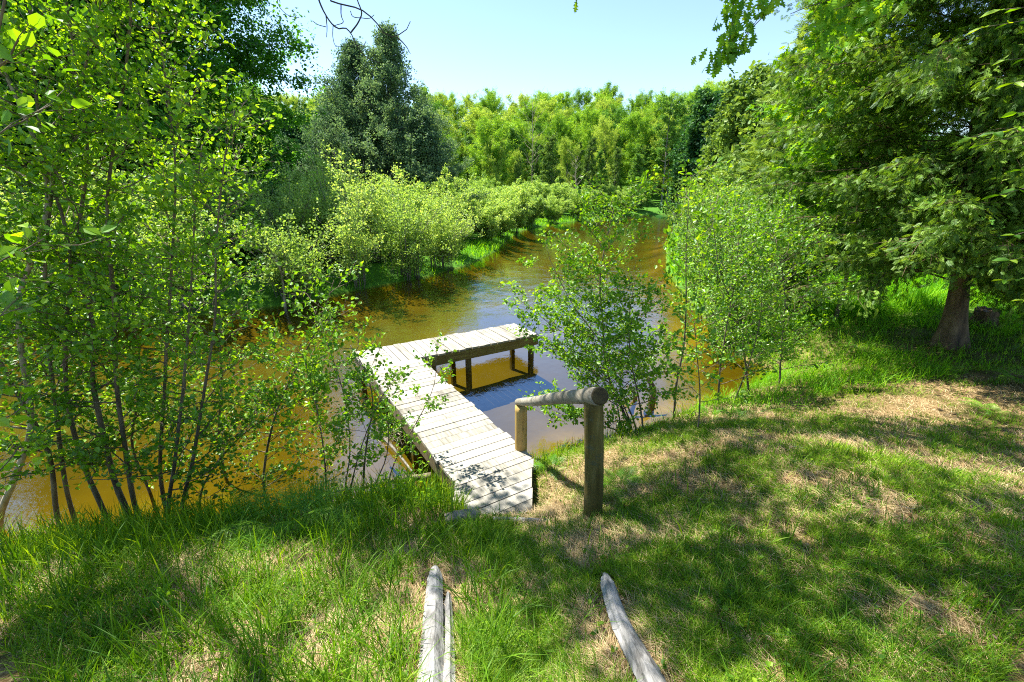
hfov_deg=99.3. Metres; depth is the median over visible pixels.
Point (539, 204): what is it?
bank shrub
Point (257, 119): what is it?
broadleaf tree
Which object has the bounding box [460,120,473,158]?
broadleaf tree
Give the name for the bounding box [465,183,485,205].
bank shrub
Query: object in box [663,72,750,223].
cedar
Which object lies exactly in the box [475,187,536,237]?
bank shrub
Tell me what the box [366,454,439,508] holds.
herb
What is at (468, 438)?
dock
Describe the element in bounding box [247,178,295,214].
bank shrub
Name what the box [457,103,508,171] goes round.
pale leaved tree
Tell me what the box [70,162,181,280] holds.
bank shrub
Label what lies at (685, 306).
alder
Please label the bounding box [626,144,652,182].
pine
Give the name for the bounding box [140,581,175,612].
herb
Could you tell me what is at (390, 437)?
brush tangle
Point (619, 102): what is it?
pale leaved tree
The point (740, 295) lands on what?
bank shrub
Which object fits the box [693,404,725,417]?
fern
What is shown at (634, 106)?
broadleaf tree
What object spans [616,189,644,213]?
bank shrub
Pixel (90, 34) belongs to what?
alder
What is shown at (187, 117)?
broadleaf tree
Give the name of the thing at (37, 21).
alder
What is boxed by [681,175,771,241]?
bank shrub
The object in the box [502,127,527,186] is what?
broadleaf tree
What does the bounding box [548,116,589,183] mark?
broadleaf tree
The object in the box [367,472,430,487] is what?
driftwood
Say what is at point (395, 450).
dead limb
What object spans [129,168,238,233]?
bank shrub
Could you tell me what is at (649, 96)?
broadleaf tree
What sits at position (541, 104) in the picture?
pale leaved tree
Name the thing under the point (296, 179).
bank shrub
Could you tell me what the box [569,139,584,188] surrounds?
cedar
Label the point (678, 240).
bank shrub
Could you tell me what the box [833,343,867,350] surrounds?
fern
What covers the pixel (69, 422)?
alder
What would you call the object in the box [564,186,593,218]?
bank shrub
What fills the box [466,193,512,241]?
bank shrub
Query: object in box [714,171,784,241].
bank shrub
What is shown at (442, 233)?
bank shrub
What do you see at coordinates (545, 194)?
bank shrub
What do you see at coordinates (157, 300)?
alder
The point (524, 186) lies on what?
bank shrub
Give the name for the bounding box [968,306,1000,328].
tree stump
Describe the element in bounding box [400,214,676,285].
river water
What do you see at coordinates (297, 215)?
bank shrub
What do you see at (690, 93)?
broadleaf tree
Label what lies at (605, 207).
bank shrub
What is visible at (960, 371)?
fern
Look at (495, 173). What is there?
pale leaved tree
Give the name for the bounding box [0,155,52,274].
bank shrub
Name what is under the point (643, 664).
old timber
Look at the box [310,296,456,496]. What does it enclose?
shrub
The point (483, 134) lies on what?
broadleaf tree
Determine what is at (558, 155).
spruce
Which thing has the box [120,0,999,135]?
sky
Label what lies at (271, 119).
alder
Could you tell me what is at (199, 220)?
bank shrub
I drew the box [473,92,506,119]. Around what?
broadleaf tree
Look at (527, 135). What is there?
broadleaf tree
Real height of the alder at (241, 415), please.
2.098 m
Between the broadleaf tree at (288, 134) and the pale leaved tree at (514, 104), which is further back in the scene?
the pale leaved tree at (514, 104)
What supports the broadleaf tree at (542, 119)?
on the ground at (396, 310)
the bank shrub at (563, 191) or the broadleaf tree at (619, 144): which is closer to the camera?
the bank shrub at (563, 191)
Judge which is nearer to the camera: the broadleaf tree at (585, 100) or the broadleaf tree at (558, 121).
the broadleaf tree at (558, 121)
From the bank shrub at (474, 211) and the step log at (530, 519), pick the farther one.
the bank shrub at (474, 211)
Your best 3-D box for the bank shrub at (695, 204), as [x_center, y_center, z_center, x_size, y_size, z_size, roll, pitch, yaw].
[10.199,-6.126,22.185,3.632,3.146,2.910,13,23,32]
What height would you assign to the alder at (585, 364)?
3.761 m
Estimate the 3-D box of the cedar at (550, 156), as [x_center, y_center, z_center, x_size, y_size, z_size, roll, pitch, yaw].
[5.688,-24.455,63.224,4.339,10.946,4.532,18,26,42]
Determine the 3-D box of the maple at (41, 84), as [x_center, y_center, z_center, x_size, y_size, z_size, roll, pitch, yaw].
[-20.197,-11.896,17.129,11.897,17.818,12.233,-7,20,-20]
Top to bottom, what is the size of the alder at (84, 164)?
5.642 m
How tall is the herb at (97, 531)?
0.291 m
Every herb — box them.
[59,512,110,540]
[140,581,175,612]
[222,492,267,523]
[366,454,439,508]
[414,451,455,512]
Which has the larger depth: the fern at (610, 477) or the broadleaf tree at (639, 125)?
the broadleaf tree at (639, 125)
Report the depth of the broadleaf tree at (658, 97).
104.71 m
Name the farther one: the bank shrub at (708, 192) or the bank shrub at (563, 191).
the bank shrub at (563, 191)
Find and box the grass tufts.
[0,366,1023,681]
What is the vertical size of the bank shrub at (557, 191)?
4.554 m
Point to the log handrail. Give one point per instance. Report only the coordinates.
(593, 400)
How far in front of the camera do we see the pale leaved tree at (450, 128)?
83.27 m
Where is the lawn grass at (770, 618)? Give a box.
[0,312,1023,681]
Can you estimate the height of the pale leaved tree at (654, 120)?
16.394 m
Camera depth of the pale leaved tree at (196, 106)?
100.32 m
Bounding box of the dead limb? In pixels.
[377,431,415,474]
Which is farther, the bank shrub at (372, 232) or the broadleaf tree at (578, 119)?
the broadleaf tree at (578, 119)
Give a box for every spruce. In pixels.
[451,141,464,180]
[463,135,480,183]
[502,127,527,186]
[527,140,544,185]
[555,144,571,183]
[595,149,607,189]
[621,152,650,209]
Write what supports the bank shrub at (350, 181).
on the ground at (396, 310)
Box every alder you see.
[0,0,123,471]
[0,0,126,542]
[0,0,128,530]
[0,0,178,518]
[0,0,186,527]
[0,0,192,517]
[0,0,225,519]
[20,166,217,518]
[28,0,276,511]
[58,86,267,503]
[118,72,293,510]
[126,100,285,482]
[139,349,350,513]
[202,261,368,507]
[255,311,364,489]
[499,164,701,432]
[643,155,760,427]
[670,201,790,405]
[678,169,808,392]
[721,250,806,401]
[735,189,853,385]
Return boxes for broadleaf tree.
[180,113,195,124]
[239,80,262,94]
[245,98,273,145]
[256,109,287,148]
[411,99,458,141]
[439,130,474,182]
[442,92,462,114]
[445,100,471,124]
[448,120,463,157]
[454,118,466,152]
[458,126,468,159]
[462,133,479,177]
[464,111,517,188]
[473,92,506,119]
[479,85,507,116]
[498,118,538,181]
[503,119,533,173]
[505,98,550,170]
[520,92,567,123]
[527,122,560,182]
[530,88,551,100]
[536,109,577,182]
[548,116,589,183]
[555,91,579,120]
[568,108,590,164]
[569,86,597,129]
[571,103,610,186]
[582,119,625,180]
[587,101,635,185]
[588,80,626,109]
[588,89,629,142]
[612,107,662,198]
[612,121,652,186]
[622,133,655,181]
[625,94,649,115]
[625,108,657,161]
[637,88,659,114]
[638,85,685,126]
[647,95,685,206]
[685,82,703,105]
[700,79,724,92]
[759,68,901,321]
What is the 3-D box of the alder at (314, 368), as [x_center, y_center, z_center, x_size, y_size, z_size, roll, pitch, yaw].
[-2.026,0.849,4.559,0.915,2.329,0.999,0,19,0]
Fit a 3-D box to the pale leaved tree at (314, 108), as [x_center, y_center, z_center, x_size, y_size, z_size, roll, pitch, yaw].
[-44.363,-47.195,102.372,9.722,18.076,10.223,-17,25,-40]
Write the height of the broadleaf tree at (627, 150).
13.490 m
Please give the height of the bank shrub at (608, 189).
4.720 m
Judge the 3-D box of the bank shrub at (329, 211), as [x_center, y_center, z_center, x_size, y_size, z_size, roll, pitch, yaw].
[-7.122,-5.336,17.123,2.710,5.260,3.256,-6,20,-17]
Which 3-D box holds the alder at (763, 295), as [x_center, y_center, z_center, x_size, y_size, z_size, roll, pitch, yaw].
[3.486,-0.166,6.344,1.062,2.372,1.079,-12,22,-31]
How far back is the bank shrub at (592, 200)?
59.74 m
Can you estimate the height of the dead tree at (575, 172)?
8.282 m
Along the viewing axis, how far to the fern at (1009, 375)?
6.11 m
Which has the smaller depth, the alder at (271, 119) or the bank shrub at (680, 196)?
the alder at (271, 119)
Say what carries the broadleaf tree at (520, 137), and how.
on the ground at (396, 310)
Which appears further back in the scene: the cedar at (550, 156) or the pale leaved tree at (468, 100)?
the pale leaved tree at (468, 100)
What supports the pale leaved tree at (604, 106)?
on the ground at (396, 310)
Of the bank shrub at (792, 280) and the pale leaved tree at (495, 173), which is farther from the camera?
the pale leaved tree at (495, 173)
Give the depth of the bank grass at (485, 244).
22.86 m
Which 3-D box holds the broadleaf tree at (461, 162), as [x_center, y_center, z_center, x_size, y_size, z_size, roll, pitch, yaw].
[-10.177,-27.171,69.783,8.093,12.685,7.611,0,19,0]
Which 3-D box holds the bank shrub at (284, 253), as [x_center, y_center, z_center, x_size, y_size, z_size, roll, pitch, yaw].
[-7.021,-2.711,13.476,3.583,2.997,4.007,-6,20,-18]
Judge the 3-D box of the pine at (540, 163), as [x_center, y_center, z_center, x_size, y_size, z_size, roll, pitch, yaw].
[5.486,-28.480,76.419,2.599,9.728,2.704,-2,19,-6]
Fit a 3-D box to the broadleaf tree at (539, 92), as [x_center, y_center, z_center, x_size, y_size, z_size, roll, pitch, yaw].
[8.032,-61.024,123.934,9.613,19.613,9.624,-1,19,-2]
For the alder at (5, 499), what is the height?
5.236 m
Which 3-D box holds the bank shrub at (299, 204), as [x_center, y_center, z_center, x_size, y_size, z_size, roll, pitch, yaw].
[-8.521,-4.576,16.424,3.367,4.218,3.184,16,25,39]
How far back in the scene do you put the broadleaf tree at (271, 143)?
79.46 m
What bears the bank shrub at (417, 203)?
on the ground at (396, 310)
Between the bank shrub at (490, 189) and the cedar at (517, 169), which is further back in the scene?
the cedar at (517, 169)
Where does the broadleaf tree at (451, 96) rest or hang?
on the ground at (396, 310)
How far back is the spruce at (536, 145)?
79.17 m
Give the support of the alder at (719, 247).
on the ground at (396, 310)
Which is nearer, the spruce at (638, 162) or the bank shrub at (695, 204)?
the bank shrub at (695, 204)
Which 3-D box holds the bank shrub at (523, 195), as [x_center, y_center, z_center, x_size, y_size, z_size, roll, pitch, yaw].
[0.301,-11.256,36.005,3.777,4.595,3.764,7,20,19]
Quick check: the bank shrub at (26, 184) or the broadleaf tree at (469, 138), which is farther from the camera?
the broadleaf tree at (469, 138)
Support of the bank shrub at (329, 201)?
on the ground at (396, 310)
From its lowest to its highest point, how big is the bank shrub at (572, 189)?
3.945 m
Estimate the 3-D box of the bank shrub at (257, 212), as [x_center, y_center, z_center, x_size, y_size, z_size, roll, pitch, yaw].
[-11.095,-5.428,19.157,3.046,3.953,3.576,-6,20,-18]
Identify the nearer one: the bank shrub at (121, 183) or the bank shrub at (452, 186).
the bank shrub at (121, 183)
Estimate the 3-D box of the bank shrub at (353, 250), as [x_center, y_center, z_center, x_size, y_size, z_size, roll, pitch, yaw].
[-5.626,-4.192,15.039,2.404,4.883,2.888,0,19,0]
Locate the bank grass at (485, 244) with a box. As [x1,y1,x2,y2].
[0,215,684,326]
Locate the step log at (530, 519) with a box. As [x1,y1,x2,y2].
[494,517,549,522]
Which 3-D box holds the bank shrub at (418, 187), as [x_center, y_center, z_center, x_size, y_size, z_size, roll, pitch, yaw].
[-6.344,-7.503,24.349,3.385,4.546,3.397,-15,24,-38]
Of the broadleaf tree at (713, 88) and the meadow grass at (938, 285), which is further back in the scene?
the broadleaf tree at (713, 88)
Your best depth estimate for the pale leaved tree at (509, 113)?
100.77 m
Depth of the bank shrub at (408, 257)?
16.64 m
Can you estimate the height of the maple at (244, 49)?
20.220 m
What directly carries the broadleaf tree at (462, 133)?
on the ground at (396, 310)
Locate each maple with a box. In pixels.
[0,0,192,193]
[0,0,325,203]
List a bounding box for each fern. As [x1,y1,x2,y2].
[201,466,368,561]
[258,469,372,543]
[534,455,565,478]
[583,466,645,503]
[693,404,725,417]
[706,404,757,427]
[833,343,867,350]
[918,362,973,377]
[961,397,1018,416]
[984,364,1023,382]
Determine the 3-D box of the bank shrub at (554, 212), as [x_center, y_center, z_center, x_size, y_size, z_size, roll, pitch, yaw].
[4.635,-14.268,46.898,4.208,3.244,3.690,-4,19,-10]
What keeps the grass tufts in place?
on the ground at (396, 310)
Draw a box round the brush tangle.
[358,423,409,454]
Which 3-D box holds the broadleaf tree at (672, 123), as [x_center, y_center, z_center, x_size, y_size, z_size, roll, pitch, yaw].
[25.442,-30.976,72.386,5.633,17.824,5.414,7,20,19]
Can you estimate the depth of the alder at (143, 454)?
3.95 m
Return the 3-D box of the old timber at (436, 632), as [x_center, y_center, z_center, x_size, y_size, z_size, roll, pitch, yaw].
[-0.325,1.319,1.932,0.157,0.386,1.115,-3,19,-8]
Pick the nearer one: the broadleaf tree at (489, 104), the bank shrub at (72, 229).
the bank shrub at (72, 229)
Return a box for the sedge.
[635,288,1023,432]
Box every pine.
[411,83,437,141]
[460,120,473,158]
[537,149,547,182]
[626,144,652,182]
[640,123,667,194]
[654,127,681,202]
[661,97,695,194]
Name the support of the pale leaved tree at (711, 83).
on the ground at (396, 310)
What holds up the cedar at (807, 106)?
on the ground at (396, 310)
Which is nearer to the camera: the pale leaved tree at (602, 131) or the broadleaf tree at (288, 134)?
the broadleaf tree at (288, 134)
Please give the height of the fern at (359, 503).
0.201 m
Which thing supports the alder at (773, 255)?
on the ground at (396, 310)
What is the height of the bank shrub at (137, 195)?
4.902 m
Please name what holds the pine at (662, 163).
on the ground at (396, 310)
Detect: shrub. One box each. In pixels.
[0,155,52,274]
[0,160,49,235]
[0,173,136,313]
[0,182,48,287]
[5,172,119,293]
[39,131,210,294]
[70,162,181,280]
[85,160,226,311]
[123,170,256,278]
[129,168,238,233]
[163,152,262,268]
[176,143,246,242]
[212,171,290,258]
[213,205,346,301]
[235,200,340,267]
[239,160,328,262]
[244,155,297,220]
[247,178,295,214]
[275,157,373,263]
[286,154,363,212]
[293,132,368,268]
[302,177,357,255]
[308,144,387,290]
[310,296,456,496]
[330,164,369,186]
[336,166,404,262]
[351,162,436,259]
[356,170,453,281]
[364,168,407,191]
[372,165,428,204]
[384,188,445,247]
[385,177,444,199]
[404,184,482,270]
[420,172,484,254]
[422,163,487,239]
[432,176,455,232]
[462,204,485,235]
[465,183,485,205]
[466,172,500,188]
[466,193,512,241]
[467,181,497,197]
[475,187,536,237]
[492,176,538,232]
[497,182,529,198]
[510,195,552,227]
[521,173,556,216]
[523,180,564,204]
[539,193,573,223]
[549,178,575,213]
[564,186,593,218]
[566,183,575,207]
[576,185,601,208]
[594,192,622,217]
[597,180,620,201]
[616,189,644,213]
[622,182,645,210]
[654,178,768,296]
[657,185,748,260]
[672,177,713,250]
[672,184,799,320]
[676,189,719,228]
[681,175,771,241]
[682,189,821,347]
[694,164,790,281]
[694,187,720,198]
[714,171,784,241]
[739,184,847,285]
[740,188,885,312]
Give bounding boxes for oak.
[277,0,915,78]
[745,0,988,321]
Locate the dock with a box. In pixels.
[355,323,537,515]
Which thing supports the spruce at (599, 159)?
on the ground at (396, 310)
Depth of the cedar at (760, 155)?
15.59 m
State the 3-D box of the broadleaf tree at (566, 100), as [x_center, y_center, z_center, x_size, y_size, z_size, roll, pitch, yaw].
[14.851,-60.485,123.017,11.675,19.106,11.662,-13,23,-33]
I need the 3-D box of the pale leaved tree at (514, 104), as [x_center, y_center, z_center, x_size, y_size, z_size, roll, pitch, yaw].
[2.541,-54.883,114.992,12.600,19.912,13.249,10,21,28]
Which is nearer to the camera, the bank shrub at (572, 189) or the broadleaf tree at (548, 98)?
the bank shrub at (572, 189)
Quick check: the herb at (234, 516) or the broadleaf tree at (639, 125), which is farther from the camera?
the broadleaf tree at (639, 125)
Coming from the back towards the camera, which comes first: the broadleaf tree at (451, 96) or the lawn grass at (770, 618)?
the broadleaf tree at (451, 96)
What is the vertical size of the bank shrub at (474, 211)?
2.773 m
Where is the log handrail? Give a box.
[515,386,608,520]
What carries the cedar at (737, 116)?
on the ground at (396, 310)
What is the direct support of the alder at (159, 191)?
on the ground at (396, 310)
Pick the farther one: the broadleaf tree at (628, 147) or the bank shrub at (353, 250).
the broadleaf tree at (628, 147)
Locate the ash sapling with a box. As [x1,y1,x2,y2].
[957,7,1023,300]
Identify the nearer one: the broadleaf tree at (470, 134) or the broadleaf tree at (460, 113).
the broadleaf tree at (470, 134)
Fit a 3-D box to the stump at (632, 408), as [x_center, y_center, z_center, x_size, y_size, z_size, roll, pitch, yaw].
[2.026,1.003,7.400,0.199,0.519,0.098,4,19,10]
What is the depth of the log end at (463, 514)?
3.41 m
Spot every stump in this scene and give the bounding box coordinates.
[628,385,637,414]
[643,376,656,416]
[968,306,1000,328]
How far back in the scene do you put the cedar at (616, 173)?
69.98 m
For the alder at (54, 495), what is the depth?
4.14 m
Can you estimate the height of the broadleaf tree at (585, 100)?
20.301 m
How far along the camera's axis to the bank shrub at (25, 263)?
10.83 m
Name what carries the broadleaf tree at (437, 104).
on the ground at (396, 310)
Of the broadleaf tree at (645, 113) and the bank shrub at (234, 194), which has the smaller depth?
the bank shrub at (234, 194)
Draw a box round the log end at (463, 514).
[444,509,479,525]
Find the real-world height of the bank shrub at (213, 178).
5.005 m
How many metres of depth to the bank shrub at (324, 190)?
17.80 m
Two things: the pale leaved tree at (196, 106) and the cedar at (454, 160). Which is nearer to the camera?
the cedar at (454, 160)
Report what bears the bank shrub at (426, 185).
on the ground at (396, 310)
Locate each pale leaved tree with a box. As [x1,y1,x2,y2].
[184,101,215,117]
[273,91,291,107]
[288,91,311,110]
[303,96,324,114]
[314,88,332,99]
[411,90,456,117]
[426,91,454,119]
[431,107,464,169]
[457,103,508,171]
[458,91,478,123]
[478,137,506,186]
[501,107,533,129]
[502,89,532,115]
[506,148,523,185]
[524,132,552,182]
[529,95,567,131]
[553,104,574,122]
[556,134,582,188]
[584,112,621,188]
[590,85,624,137]
[595,96,617,159]
[623,107,662,159]
[643,112,684,194]
[701,78,730,91]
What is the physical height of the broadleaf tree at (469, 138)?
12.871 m
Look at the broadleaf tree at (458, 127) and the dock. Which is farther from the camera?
the broadleaf tree at (458, 127)
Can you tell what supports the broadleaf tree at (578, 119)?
on the ground at (396, 310)
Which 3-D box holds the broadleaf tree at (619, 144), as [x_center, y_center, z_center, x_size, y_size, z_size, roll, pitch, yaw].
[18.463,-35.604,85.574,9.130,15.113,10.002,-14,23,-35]
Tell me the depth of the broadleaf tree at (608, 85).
118.69 m
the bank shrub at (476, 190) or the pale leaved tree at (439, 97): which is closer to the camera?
the bank shrub at (476, 190)
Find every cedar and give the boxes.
[261,36,411,186]
[292,101,352,181]
[311,17,491,201]
[380,106,480,199]
[447,155,458,175]
[512,157,524,184]
[537,132,566,185]
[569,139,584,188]
[578,136,599,189]
[607,147,622,192]
[656,82,718,216]
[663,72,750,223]
[663,90,725,226]
[680,0,885,247]
[681,59,796,217]
[733,0,1023,353]
[737,0,961,275]
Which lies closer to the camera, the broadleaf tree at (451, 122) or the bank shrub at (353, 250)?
the bank shrub at (353, 250)
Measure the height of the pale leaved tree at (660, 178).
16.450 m
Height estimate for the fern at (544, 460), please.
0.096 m
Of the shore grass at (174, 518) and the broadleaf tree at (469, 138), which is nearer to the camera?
the shore grass at (174, 518)
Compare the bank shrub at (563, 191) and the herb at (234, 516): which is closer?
the herb at (234, 516)
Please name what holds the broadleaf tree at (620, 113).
on the ground at (396, 310)
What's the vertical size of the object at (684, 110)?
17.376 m
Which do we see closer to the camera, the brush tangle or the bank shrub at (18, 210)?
the brush tangle
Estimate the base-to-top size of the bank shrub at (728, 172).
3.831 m
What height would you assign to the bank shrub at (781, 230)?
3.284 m
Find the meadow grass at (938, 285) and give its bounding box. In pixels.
[668,233,1012,339]
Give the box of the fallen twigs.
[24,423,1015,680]
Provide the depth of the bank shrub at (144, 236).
11.61 m
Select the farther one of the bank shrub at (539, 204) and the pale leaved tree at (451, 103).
the pale leaved tree at (451, 103)
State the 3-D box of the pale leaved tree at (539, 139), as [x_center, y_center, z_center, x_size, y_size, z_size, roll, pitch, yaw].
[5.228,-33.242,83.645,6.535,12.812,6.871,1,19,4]
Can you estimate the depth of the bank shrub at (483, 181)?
53.71 m
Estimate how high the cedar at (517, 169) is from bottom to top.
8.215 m
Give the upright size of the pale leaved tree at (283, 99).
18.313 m
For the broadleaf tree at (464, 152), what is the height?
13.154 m
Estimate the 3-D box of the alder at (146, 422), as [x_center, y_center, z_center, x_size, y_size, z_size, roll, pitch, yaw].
[-4.143,0.303,4.592,1.794,4.028,1.387,0,19,0]
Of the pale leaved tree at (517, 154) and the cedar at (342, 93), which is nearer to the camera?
the cedar at (342, 93)
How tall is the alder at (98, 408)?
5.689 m
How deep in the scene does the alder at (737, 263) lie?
6.09 m
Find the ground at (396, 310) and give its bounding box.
[0,136,1023,681]
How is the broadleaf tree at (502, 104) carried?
on the ground at (396, 310)
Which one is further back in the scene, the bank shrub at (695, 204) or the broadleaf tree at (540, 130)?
the broadleaf tree at (540, 130)
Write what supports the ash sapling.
on the ground at (396, 310)
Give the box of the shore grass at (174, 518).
[0,420,815,624]
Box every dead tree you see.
[271,245,303,308]
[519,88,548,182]
[568,153,581,188]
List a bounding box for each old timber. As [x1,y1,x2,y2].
[417,565,456,681]
[600,572,665,681]
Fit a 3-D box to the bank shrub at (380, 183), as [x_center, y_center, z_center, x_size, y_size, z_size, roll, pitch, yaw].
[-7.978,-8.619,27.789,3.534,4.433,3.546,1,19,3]
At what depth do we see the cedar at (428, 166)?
26.68 m
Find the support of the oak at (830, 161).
on the ground at (396, 310)
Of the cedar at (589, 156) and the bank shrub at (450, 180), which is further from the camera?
the cedar at (589, 156)
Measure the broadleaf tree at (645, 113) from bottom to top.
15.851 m
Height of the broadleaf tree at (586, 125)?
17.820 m
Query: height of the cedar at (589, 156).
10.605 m
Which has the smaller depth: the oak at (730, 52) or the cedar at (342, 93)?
the oak at (730, 52)
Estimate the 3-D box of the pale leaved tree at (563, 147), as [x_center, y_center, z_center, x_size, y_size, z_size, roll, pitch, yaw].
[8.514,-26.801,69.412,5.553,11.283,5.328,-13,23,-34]
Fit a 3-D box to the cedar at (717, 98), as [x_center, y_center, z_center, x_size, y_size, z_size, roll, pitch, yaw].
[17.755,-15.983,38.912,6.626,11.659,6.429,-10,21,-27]
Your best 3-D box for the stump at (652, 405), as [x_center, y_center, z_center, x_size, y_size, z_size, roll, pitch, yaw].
[2.310,0.908,7.286,0.168,0.775,0.218,-14,23,-35]
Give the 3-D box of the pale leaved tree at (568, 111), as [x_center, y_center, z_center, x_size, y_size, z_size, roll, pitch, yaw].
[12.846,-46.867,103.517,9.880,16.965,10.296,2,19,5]
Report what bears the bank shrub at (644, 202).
on the ground at (396, 310)
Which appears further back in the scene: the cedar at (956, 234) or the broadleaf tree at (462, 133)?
the broadleaf tree at (462, 133)
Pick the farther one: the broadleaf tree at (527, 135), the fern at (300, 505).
the broadleaf tree at (527, 135)
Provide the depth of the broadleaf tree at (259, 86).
120.92 m
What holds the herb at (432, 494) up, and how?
on the ground at (396, 310)
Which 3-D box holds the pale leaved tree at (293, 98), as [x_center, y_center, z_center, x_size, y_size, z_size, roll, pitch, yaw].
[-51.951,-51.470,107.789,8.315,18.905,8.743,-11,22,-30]
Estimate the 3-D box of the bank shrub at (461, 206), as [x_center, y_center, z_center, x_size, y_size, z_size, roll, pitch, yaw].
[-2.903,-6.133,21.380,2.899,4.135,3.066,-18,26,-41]
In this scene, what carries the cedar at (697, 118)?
on the ground at (396, 310)
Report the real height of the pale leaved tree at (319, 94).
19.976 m
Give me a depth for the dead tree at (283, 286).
13.00 m
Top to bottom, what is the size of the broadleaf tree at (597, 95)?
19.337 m
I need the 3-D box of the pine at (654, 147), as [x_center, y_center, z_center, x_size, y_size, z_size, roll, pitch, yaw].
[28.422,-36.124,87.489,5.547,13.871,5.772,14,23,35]
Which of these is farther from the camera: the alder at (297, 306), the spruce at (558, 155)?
the spruce at (558, 155)
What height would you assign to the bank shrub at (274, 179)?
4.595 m
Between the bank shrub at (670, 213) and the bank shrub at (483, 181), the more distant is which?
the bank shrub at (483, 181)
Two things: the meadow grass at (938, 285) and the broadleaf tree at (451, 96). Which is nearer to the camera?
the meadow grass at (938, 285)
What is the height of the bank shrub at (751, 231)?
3.595 m
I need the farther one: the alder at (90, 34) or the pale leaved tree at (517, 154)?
the pale leaved tree at (517, 154)

